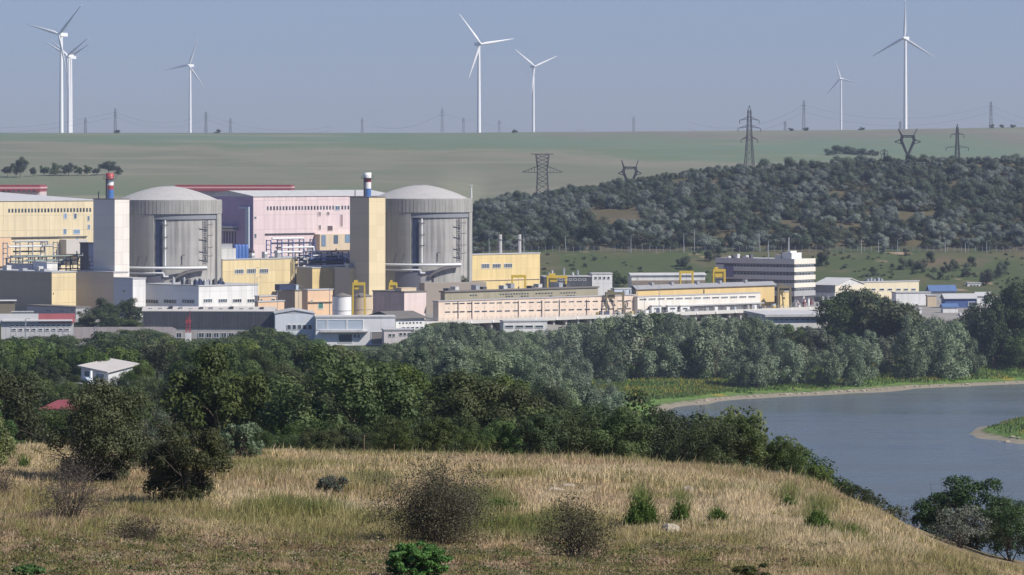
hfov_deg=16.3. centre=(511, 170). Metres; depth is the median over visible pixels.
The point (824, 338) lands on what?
willow tree
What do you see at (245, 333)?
broadleaf tree
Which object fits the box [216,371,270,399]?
bushy tree
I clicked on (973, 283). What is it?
storehouse
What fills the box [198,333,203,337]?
window
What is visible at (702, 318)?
willow tree
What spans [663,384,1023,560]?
water
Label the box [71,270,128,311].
auxiliary hall
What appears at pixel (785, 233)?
hill shrub
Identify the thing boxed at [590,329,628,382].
willow tree
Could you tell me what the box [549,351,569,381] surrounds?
willow tree
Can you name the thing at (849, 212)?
hill shrub
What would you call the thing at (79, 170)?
broadleaf tree
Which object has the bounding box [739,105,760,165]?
pylon
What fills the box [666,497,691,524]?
weed clump
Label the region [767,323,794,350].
bushy tree
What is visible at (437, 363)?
willow tree
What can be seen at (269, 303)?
shed
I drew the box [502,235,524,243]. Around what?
silver shrub
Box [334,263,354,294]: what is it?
service building
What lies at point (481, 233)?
hill shrub
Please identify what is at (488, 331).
willow tree
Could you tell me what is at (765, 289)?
yellow hall
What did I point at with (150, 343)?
bushy tree
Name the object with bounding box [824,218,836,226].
hill shrub
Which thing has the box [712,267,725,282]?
portal crane
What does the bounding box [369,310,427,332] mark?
white workshop
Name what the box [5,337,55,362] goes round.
bushy tree
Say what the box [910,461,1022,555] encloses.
walnut tree
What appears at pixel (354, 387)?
bushy tree
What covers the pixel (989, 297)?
broadleaf tree
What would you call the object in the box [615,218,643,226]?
silver shrub
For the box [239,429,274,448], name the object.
thicket bush
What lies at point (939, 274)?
hill shrub
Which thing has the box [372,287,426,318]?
filter building
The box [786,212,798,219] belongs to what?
hill shrub
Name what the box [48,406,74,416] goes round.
bushy tree
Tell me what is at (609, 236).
hill shrub
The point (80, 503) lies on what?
bare bush
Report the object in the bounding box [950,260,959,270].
hill shrub
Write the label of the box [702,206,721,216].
silver shrub
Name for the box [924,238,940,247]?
hill shrub
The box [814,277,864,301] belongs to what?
office wing
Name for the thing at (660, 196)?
hill shrub
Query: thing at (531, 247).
hill shrub
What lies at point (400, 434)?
thicket bush
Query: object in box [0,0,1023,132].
sky
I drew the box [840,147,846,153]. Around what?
hill shrub
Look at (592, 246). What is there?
hill shrub
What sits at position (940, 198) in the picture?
silver shrub
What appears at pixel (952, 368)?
willow tree
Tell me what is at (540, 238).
silver shrub
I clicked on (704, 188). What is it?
hill shrub
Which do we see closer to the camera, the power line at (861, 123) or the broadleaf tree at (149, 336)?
the broadleaf tree at (149, 336)
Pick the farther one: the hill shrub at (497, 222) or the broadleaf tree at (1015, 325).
the hill shrub at (497, 222)
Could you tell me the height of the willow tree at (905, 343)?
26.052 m
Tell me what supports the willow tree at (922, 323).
on the ground at (490, 165)
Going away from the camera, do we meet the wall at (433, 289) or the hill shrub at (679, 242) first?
the wall at (433, 289)
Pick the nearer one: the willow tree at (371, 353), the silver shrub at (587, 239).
the willow tree at (371, 353)
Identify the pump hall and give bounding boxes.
[433,294,636,320]
[439,282,599,299]
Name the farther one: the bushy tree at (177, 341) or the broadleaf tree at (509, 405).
the bushy tree at (177, 341)
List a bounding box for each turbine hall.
[0,192,92,270]
[208,190,383,266]
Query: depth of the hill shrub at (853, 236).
1816.90 m
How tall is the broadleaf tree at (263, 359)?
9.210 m
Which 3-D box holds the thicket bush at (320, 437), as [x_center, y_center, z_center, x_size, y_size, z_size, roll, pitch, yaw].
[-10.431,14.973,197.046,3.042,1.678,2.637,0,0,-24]
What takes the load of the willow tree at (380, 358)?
on the ground at (490, 165)
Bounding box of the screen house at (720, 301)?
[633,292,763,318]
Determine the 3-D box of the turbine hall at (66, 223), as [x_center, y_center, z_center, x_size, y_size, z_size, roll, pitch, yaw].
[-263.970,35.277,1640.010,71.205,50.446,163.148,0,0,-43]
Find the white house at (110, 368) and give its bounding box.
[77,358,139,383]
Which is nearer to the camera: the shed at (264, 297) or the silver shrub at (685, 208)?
the shed at (264, 297)
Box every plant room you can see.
[7,263,32,269]
[32,261,57,269]
[79,242,92,269]
[298,257,319,266]
[313,253,349,266]
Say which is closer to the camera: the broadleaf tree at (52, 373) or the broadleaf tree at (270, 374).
the broadleaf tree at (270, 374)
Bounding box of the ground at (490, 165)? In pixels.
[0,127,1023,574]
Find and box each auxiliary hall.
[0,265,76,310]
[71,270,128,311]
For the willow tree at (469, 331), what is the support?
on the ground at (490, 165)
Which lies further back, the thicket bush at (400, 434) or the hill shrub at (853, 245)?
the hill shrub at (853, 245)
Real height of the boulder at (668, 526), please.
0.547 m
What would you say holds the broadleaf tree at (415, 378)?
on the ground at (490, 165)
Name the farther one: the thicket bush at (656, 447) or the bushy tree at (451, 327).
the bushy tree at (451, 327)
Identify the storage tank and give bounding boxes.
[332,293,351,314]
[351,293,371,314]
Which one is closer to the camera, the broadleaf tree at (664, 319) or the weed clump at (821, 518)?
the weed clump at (821, 518)
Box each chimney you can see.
[498,234,502,252]
[517,234,521,252]
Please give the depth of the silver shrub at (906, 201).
1930.81 m
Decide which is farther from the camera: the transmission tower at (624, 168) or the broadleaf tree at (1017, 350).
the transmission tower at (624, 168)
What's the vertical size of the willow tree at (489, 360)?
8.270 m
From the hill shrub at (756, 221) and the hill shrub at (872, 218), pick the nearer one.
the hill shrub at (756, 221)
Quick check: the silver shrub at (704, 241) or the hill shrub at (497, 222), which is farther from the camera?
the hill shrub at (497, 222)
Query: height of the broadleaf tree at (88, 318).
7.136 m
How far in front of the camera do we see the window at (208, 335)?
1353.78 m
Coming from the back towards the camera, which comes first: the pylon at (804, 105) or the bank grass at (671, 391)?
the pylon at (804, 105)
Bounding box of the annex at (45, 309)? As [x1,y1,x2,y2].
[26,304,91,318]
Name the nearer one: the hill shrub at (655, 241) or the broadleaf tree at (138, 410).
the broadleaf tree at (138, 410)
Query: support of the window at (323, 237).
in the turbine hall at (254, 220)
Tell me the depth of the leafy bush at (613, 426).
204.85 m
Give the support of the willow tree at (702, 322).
on the ground at (490, 165)
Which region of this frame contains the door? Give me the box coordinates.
[371,331,381,343]
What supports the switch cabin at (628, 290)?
on the ground at (490, 165)
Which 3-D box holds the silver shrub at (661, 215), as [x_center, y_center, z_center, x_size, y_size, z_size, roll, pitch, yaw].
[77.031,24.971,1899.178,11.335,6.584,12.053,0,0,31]
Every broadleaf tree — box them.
[0,166,12,176]
[0,344,9,365]
[0,360,49,443]
[0,368,52,409]
[3,356,26,381]
[10,156,28,176]
[15,336,40,346]
[16,403,91,442]
[18,341,46,352]
[23,356,60,396]
[29,167,36,174]
[35,345,70,383]
[39,165,49,175]
[39,333,66,347]
[42,379,77,405]
[49,163,62,175]
[58,334,77,338]
[61,162,75,175]
[63,410,171,437]
[66,375,85,384]
[72,345,110,372]
[73,165,82,175]
[76,311,96,326]
[79,345,128,361]
[80,337,96,347]
[82,165,91,173]
[83,297,114,323]
[86,334,113,346]
[90,331,144,351]
[91,168,99,172]
[94,310,124,326]
[98,161,120,172]
[102,300,136,324]
[107,332,134,339]
[109,376,129,387]
[112,330,146,343]
[115,167,123,174]
[118,297,142,321]
[118,370,140,387]
[119,329,134,333]
[121,317,139,326]
[122,383,161,415]
[128,343,181,378]
[128,362,156,387]
[132,404,147,416]
[133,329,165,338]
[134,377,160,395]
[141,381,188,409]
[144,333,157,343]
[146,407,191,441]
[156,341,279,440]
[158,339,183,360]
[163,347,202,382]
[164,360,208,381]
[177,338,212,370]
[198,339,224,345]
[219,377,248,408]
[221,345,263,388]
[230,329,270,338]
[237,347,280,373]
[246,388,298,448]
[250,325,288,341]
[257,400,331,449]
[259,361,308,394]
[262,336,299,362]
[263,370,301,397]
[274,332,309,343]
[278,366,308,383]
[281,338,306,371]
[298,372,328,392]
[301,366,337,411]
[312,357,346,376]
[318,392,360,427]
[323,345,365,364]
[356,362,459,422]
[356,406,421,446]
[362,359,420,385]
[381,343,400,351]
[394,334,416,349]
[405,395,454,423]
[412,368,514,449]
[454,371,493,393]
[461,275,468,281]
[466,371,543,452]
[472,384,554,455]
[530,379,573,412]
[557,390,579,413]
[607,311,664,371]
[612,271,622,285]
[618,276,627,283]
[639,312,677,337]
[677,331,716,374]
[723,317,775,344]
[770,325,814,359]
[812,292,877,354]
[816,298,856,330]
[826,284,881,338]
[835,287,865,303]
[844,317,865,352]
[849,290,921,349]
[863,292,902,311]
[864,288,883,300]
[880,308,924,347]
[949,293,1018,354]
[966,297,1011,365]
[984,291,999,305]
[992,282,1023,359]
[997,328,1023,367]
[1001,276,1023,352]
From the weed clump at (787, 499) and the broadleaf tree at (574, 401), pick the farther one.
the broadleaf tree at (574, 401)
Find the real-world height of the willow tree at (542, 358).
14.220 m
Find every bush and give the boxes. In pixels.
[0,406,18,443]
[0,414,27,466]
[0,448,28,492]
[2,375,182,484]
[12,563,47,574]
[21,432,127,519]
[99,509,169,541]
[119,412,234,505]
[130,407,189,467]
[219,421,265,458]
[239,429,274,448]
[262,433,314,449]
[278,419,338,451]
[295,427,349,451]
[310,470,349,493]
[316,421,375,451]
[333,430,379,452]
[354,449,513,545]
[358,414,423,451]
[368,422,420,452]
[378,540,453,574]
[399,416,457,453]
[413,416,460,453]
[442,408,497,453]
[448,425,497,454]
[473,421,529,455]
[485,402,576,455]
[511,413,567,455]
[522,401,623,455]
[522,487,624,560]
[536,404,604,456]
[574,404,655,458]
[585,386,673,457]
[597,409,739,466]
[602,408,713,464]
[665,415,750,465]
[670,406,754,469]
[709,414,769,466]
[715,405,803,472]
[731,563,770,574]
[751,447,854,490]
[759,435,809,475]
[796,464,834,484]
[833,475,908,521]
[834,483,873,503]
[893,493,921,527]
[928,503,993,547]
[969,490,1023,561]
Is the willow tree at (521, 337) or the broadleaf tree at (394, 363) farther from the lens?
the willow tree at (521, 337)
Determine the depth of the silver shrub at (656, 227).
1855.73 m
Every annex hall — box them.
[0,185,46,195]
[175,185,294,194]
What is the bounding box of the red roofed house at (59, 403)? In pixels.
[39,399,77,415]
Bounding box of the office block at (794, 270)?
[715,238,814,302]
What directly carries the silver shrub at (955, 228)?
on the ground at (490, 165)
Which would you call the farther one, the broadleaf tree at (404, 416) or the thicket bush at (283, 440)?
the broadleaf tree at (404, 416)
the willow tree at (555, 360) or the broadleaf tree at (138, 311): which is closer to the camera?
the willow tree at (555, 360)
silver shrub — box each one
[472,247,480,253]
[483,230,498,239]
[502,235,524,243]
[533,235,548,242]
[562,211,575,216]
[570,214,581,221]
[579,237,592,244]
[609,229,623,240]
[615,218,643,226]
[621,226,635,231]
[630,227,645,232]
[644,223,664,231]
[645,201,656,206]
[646,212,666,219]
[659,228,673,234]
[679,206,689,211]
[687,219,704,226]
[696,235,720,247]
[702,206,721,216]
[705,242,718,247]
[724,223,735,230]
[732,218,745,227]
[733,240,757,250]
[746,235,760,245]
[766,215,781,225]
[772,238,785,242]
[793,224,805,232]
[800,208,819,221]
[819,215,836,222]
[830,224,843,231]
[843,201,856,206]
[846,192,861,200]
[847,213,861,222]
[871,233,889,242]
[874,213,885,219]
[880,213,900,223]
[880,241,889,248]
[884,209,899,215]
[888,225,909,237]
[891,228,915,242]
[900,198,910,208]
[922,199,935,206]
[926,219,950,231]
[931,239,951,248]
[936,196,950,204]
[949,223,968,233]
[964,236,982,247]
[969,225,986,231]
[975,229,991,238]
[991,230,1005,239]
[996,212,1011,217]
[1005,229,1018,238]
[1012,224,1023,238]
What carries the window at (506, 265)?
in the service building at (493, 270)
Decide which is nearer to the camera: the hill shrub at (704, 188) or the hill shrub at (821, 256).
the hill shrub at (821, 256)
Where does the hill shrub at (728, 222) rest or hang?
on the ground at (490, 165)
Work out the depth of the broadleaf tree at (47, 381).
483.67 m
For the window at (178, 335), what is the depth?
1354.44 m
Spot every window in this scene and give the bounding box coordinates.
[73,229,79,233]
[84,370,91,376]
[95,372,105,378]
[146,299,157,303]
[163,299,176,303]
[176,333,181,337]
[182,299,194,303]
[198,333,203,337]
[203,299,212,302]
[206,333,211,337]
[213,333,218,337]
[218,299,226,302]
[233,299,241,302]
[235,269,243,273]
[247,268,255,273]
[247,299,254,302]
[259,268,267,272]
[318,302,322,308]
[321,235,325,245]
[327,225,332,230]
[334,235,337,243]
[338,334,352,342]
[340,214,342,226]
[345,234,349,242]
[481,263,489,268]
[492,263,500,267]
[504,263,512,267]
[724,266,733,276]
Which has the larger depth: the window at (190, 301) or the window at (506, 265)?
the window at (506, 265)
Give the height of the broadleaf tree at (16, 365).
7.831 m
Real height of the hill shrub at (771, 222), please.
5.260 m
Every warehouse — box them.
[540,268,591,287]
[589,272,612,294]
[627,272,705,287]
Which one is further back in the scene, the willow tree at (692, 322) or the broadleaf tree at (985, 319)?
the willow tree at (692, 322)
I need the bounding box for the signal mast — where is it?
[185,317,190,341]
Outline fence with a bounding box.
[474,246,1023,251]
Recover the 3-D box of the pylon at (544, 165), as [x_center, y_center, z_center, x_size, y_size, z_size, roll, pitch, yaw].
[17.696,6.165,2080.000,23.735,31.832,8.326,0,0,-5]
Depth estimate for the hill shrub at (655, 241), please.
1804.27 m
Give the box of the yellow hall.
[630,280,776,307]
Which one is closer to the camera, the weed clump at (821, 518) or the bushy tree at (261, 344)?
the weed clump at (821, 518)
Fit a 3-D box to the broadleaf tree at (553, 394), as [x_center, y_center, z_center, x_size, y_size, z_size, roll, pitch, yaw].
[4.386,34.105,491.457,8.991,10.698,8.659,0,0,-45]
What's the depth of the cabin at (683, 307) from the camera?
1485.06 m
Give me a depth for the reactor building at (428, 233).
1525.52 m
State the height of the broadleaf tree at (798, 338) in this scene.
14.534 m
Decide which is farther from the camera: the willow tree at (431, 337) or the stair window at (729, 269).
the stair window at (729, 269)
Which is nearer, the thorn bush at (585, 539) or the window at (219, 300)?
the thorn bush at (585, 539)
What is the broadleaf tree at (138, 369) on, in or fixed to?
on the ground at (490, 165)
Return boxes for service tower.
[93,173,128,276]
[350,173,385,309]
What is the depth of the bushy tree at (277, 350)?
682.91 m
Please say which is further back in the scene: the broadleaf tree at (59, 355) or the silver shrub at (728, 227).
the silver shrub at (728, 227)
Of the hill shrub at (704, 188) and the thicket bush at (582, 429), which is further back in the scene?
the hill shrub at (704, 188)
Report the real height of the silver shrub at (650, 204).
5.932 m
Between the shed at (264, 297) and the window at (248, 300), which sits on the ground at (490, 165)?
the shed at (264, 297)
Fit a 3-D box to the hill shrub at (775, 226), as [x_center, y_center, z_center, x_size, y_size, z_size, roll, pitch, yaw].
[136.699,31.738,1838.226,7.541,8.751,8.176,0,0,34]
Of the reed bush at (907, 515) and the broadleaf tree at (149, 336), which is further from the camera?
the broadleaf tree at (149, 336)
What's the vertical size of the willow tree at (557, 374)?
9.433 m
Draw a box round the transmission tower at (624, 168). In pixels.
[622,167,637,181]
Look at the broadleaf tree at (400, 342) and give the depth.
1207.33 m
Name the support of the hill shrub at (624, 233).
on the ground at (490, 165)
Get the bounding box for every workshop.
[275,284,301,308]
[301,288,333,314]
[314,315,395,345]
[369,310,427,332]
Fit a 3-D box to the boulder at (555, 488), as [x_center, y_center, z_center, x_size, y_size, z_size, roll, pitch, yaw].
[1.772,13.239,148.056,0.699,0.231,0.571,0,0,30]
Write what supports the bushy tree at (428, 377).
on the ground at (490, 165)
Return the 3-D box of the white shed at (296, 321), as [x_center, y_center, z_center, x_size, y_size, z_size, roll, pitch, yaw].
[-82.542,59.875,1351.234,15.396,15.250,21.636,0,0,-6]
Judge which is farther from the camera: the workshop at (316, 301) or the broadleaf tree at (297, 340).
the workshop at (316, 301)
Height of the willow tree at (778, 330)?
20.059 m
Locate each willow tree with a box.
[352,345,372,350]
[356,348,374,359]
[364,349,391,364]
[370,349,392,367]
[379,342,398,347]
[382,345,395,354]
[391,347,409,361]
[392,347,417,364]
[397,332,424,347]
[402,334,425,352]
[402,345,433,373]
[408,325,450,346]
[415,322,457,356]
[418,345,439,367]
[427,345,446,376]
[436,338,447,346]
[437,327,465,346]
[438,345,471,379]
[445,321,473,357]
[446,341,463,352]
[450,323,482,346]
[452,346,477,367]
[453,346,478,374]
[469,326,499,347]
[472,328,495,364]
[472,348,514,382]
[480,350,502,378]
[480,352,505,375]
[483,328,505,350]
[483,339,500,351]
[493,330,523,352]
[494,333,521,366]
[498,329,530,354]
[501,342,523,373]
[503,351,530,382]
[513,331,538,354]
[514,354,548,388]
[519,338,546,363]
[527,346,552,370]
[530,332,553,363]
[533,330,567,362]
[535,328,549,339]
[536,363,555,388]
[545,364,563,389]
[547,322,582,369]
[547,325,570,338]
[548,350,562,368]
[548,367,567,393]
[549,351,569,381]
[557,323,586,360]
[561,355,592,384]
[562,367,588,392]
[562,377,581,410]
[570,357,593,384]
[570,378,599,414]
[576,320,611,377]
[579,316,613,364]
[580,382,602,402]
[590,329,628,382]
[596,377,625,409]
[596,398,618,415]
[600,389,640,419]
[602,314,622,335]
[606,310,664,377]
[610,311,638,364]
[628,334,682,377]
[647,312,697,377]
[649,312,686,360]
[667,312,692,339]
[684,315,703,333]
[688,319,716,331]
[689,312,735,378]
[692,317,724,341]
[713,317,746,361]
[718,348,754,386]
[719,315,741,351]
[725,314,770,363]
[737,341,773,388]
[755,319,776,344]
[757,338,805,384]
[758,320,792,370]
[781,343,823,384]
[804,327,837,358]
[815,350,843,384]
[828,341,852,372]
[831,331,867,387]
[847,329,883,379]
[875,335,897,371]
[891,312,935,378]
[912,314,950,376]
[913,316,936,336]
[914,318,958,357]
[927,319,972,379]
[948,318,967,354]
[955,318,989,364]
[955,337,987,373]
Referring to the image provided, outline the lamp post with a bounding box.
[637,277,637,311]
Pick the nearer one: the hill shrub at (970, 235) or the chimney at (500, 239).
the chimney at (500, 239)
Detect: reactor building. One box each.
[123,186,221,282]
[377,185,472,289]
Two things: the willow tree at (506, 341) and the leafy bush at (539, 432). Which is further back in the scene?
the willow tree at (506, 341)
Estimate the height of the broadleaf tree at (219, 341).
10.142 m
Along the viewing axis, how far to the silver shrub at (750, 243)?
1795.73 m
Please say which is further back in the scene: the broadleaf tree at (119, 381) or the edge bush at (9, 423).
the broadleaf tree at (119, 381)
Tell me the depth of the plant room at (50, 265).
1472.28 m
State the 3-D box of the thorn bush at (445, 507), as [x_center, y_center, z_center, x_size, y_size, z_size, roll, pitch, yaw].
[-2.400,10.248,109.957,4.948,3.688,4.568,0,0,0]
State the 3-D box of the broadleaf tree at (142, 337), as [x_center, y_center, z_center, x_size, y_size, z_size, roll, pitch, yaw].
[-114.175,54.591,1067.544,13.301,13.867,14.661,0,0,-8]
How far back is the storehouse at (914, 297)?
1561.76 m
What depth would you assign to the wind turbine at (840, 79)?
7186.26 m
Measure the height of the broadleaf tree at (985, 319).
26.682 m
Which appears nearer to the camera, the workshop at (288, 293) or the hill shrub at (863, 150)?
the workshop at (288, 293)
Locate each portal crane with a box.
[352,280,365,314]
[389,280,396,289]
[511,275,525,288]
[546,273,566,287]
[605,290,624,314]
[679,271,693,283]
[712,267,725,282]
[776,283,791,307]
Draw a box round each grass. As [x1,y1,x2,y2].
[0,440,1023,574]
[589,357,1023,435]
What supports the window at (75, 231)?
in the turbine hall at (66, 223)
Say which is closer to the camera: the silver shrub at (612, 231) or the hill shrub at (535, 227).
the silver shrub at (612, 231)
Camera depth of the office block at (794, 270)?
1588.29 m
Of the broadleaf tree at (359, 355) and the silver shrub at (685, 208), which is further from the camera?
the silver shrub at (685, 208)
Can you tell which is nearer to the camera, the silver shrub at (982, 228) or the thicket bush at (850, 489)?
the thicket bush at (850, 489)
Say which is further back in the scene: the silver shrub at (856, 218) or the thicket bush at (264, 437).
the silver shrub at (856, 218)
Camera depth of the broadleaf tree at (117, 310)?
1376.66 m
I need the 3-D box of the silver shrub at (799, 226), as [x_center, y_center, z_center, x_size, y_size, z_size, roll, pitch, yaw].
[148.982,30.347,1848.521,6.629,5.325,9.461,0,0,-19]
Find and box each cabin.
[499,319,547,334]
[610,288,632,293]
[649,305,661,312]
[665,305,677,311]
[679,305,689,318]
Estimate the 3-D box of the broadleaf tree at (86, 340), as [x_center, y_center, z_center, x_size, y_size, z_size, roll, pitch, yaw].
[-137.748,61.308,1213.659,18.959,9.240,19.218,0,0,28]
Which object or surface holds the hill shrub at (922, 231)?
on the ground at (490, 165)
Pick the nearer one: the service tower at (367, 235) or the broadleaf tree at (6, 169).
the service tower at (367, 235)
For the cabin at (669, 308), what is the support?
on the quay
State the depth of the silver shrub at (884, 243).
1797.63 m
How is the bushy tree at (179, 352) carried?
on the ground at (490, 165)
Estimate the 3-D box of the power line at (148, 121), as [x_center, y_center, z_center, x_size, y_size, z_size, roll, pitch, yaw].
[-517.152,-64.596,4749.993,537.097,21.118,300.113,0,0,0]
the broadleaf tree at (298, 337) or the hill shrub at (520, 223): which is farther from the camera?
the hill shrub at (520, 223)
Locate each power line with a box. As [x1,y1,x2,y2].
[1,118,320,132]
[10,112,329,129]
[394,114,579,131]
[690,106,1023,127]
[691,112,1010,129]
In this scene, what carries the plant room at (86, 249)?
on the ground at (490, 165)
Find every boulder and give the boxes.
[547,487,562,490]
[661,523,679,532]
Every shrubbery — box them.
[472,153,1023,285]
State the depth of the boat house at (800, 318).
1342.08 m
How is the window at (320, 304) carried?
in the workshop at (316, 301)
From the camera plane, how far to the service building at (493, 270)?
1591.99 m
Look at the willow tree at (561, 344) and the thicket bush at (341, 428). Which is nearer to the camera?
the thicket bush at (341, 428)
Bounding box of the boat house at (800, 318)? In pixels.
[743,310,827,331]
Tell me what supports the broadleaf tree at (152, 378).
on the ground at (490, 165)
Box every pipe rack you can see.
[3,240,57,264]
[6,251,92,270]
[266,237,314,257]
[294,248,349,284]
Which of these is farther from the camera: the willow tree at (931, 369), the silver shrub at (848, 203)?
the silver shrub at (848, 203)
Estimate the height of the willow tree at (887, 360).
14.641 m
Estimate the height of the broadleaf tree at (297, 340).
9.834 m
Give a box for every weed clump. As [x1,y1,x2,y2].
[15,455,31,467]
[483,497,521,512]
[621,485,662,526]
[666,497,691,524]
[705,505,730,521]
[778,493,799,505]
[802,504,834,530]
[839,523,872,538]
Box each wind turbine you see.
[28,4,81,132]
[44,37,88,132]
[53,42,88,132]
[166,39,203,132]
[460,15,513,132]
[515,49,555,131]
[827,58,856,129]
[873,0,934,128]
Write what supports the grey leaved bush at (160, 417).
on the ground at (490, 165)
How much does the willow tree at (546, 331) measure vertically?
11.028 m
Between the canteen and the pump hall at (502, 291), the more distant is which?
the canteen
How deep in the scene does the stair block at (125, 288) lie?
1441.56 m
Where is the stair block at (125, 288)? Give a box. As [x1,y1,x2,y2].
[113,277,145,316]
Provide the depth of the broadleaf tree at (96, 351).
787.90 m
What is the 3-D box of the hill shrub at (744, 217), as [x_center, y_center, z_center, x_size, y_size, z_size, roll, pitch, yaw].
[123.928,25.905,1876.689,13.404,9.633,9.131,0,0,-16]
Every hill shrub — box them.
[475,226,484,235]
[476,231,484,240]
[480,241,492,250]
[488,239,504,249]
[489,216,505,230]
[492,223,509,233]
[495,229,508,238]
[502,234,512,240]
[512,218,522,227]
[516,240,529,249]
[518,213,534,221]
[518,221,524,227]
[524,223,543,230]
[524,229,537,238]
[526,241,536,249]
[532,225,549,236]
[533,206,547,214]
[537,235,560,248]
[547,212,558,216]
[550,225,574,233]
[554,230,576,245]
[563,240,578,250]
[573,240,590,249]
[576,206,610,225]
[582,221,607,243]
[589,243,599,249]
[598,231,615,241]
[616,229,633,239]
[618,230,650,245]
[621,235,635,246]
[641,208,659,218]
[646,238,660,248]
[652,191,666,200]
[654,243,667,248]
[665,240,678,249]
[670,226,695,246]
[675,256,691,265]
[677,233,695,245]
[681,257,692,269]
[684,214,696,221]
[685,229,704,244]
[693,222,718,234]
[698,185,709,191]
[704,249,712,259]
[709,209,726,220]
[709,216,727,227]
[711,245,723,259]
[717,235,732,245]
[722,219,735,229]
[737,212,754,226]
[752,218,770,227]
[764,220,780,227]
[768,233,778,242]
[771,224,782,234]
[776,228,797,239]
[778,224,790,229]
[779,198,793,207]
[784,237,801,247]
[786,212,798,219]
[793,201,808,210]
[798,229,809,236]
[806,218,826,229]
[806,228,822,239]
[816,210,826,218]
[816,251,828,265]
[818,225,847,242]
[823,248,830,260]
[824,148,833,155]
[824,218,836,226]
[826,145,841,153]
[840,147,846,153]
[842,208,853,217]
[844,145,855,153]
[845,231,866,242]
[847,148,859,153]
[849,241,859,247]
[852,191,869,200]
[855,211,867,220]
[858,228,871,238]
[859,148,866,154]
[865,149,874,154]
[865,215,877,221]
[865,236,877,245]
[869,266,879,275]
[870,183,885,192]
[876,200,886,206]
[881,190,895,202]
[884,231,896,238]
[887,218,909,227]
[889,239,902,247]
[897,257,907,269]
[900,177,915,186]
[902,248,910,255]
[907,259,914,265]
[911,225,920,233]
[912,225,931,234]
[914,258,927,268]
[917,217,929,226]
[918,262,925,271]
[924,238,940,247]
[925,251,935,262]
[934,200,957,218]
[936,197,949,209]
[936,272,943,279]
[937,190,950,199]
[939,201,956,207]
[940,262,951,272]
[945,186,954,195]
[947,193,962,200]
[950,238,960,245]
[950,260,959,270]
[960,218,979,226]
[961,268,970,276]
[964,200,975,211]
[964,213,974,219]
[964,232,977,237]
[964,263,971,270]
[967,256,976,265]
[979,269,993,285]
[980,239,999,249]
[991,184,1007,196]
[992,195,1003,202]
[993,262,1007,275]
[1003,190,1019,203]
[1006,205,1022,216]
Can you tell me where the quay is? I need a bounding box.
[425,304,818,330]
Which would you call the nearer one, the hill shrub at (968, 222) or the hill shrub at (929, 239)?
the hill shrub at (929, 239)
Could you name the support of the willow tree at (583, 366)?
on the ground at (490, 165)
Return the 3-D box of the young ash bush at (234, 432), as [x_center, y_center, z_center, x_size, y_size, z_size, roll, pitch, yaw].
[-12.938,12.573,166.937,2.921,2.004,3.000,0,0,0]
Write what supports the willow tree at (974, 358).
on the ground at (490, 165)
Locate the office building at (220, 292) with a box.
[146,277,258,306]
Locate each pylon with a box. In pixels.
[523,154,561,203]
[618,160,641,181]
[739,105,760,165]
[801,100,805,129]
[894,129,920,159]
[946,124,968,157]
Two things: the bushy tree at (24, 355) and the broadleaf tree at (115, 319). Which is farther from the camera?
the broadleaf tree at (115, 319)
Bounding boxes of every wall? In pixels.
[74,327,175,338]
[419,282,485,312]
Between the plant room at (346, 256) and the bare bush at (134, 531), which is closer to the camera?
the bare bush at (134, 531)
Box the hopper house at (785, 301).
[779,291,788,307]
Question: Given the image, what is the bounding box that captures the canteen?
[860,277,919,298]
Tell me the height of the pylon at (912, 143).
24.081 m
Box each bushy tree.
[0,341,40,372]
[5,335,38,341]
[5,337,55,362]
[26,336,48,340]
[41,347,95,380]
[46,337,79,347]
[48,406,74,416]
[63,337,80,346]
[64,382,92,396]
[104,345,149,373]
[117,328,152,335]
[130,376,164,399]
[141,336,176,372]
[145,395,208,418]
[148,332,173,372]
[152,340,185,377]
[171,339,194,344]
[209,336,259,343]
[212,338,260,363]
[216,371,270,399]
[225,338,236,344]
[234,336,249,341]
[246,326,273,332]
[254,337,294,375]
[255,339,270,346]
[257,343,422,450]
[286,345,322,373]
[298,390,333,414]
[300,342,323,373]
[310,344,359,371]
[312,338,326,344]
[422,374,445,402]
[449,322,478,341]
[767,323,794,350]
[774,326,809,340]
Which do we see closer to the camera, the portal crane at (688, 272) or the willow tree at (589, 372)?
the willow tree at (589, 372)
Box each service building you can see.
[221,243,298,294]
[296,266,333,294]
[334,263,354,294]
[472,252,540,288]
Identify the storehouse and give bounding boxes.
[891,291,930,304]
[925,285,956,299]
[925,294,936,306]
[940,293,977,307]
[940,303,958,312]
[965,282,981,285]
[974,292,989,304]
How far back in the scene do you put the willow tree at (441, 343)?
1156.89 m
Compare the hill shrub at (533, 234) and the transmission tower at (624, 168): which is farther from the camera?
the transmission tower at (624, 168)
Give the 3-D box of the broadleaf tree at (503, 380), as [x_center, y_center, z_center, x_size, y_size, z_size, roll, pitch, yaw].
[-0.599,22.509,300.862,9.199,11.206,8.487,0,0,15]
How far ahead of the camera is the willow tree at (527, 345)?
1148.55 m
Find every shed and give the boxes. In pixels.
[0,300,16,313]
[0,313,74,338]
[11,311,33,313]
[142,306,276,338]
[254,295,276,300]
[254,300,284,309]
[273,308,315,339]
[381,328,413,345]
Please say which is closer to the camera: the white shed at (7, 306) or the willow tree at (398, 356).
the willow tree at (398, 356)
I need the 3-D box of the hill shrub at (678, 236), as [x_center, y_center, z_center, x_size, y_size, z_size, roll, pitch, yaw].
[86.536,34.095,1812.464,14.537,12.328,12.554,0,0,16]
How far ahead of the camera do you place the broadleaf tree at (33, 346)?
856.86 m

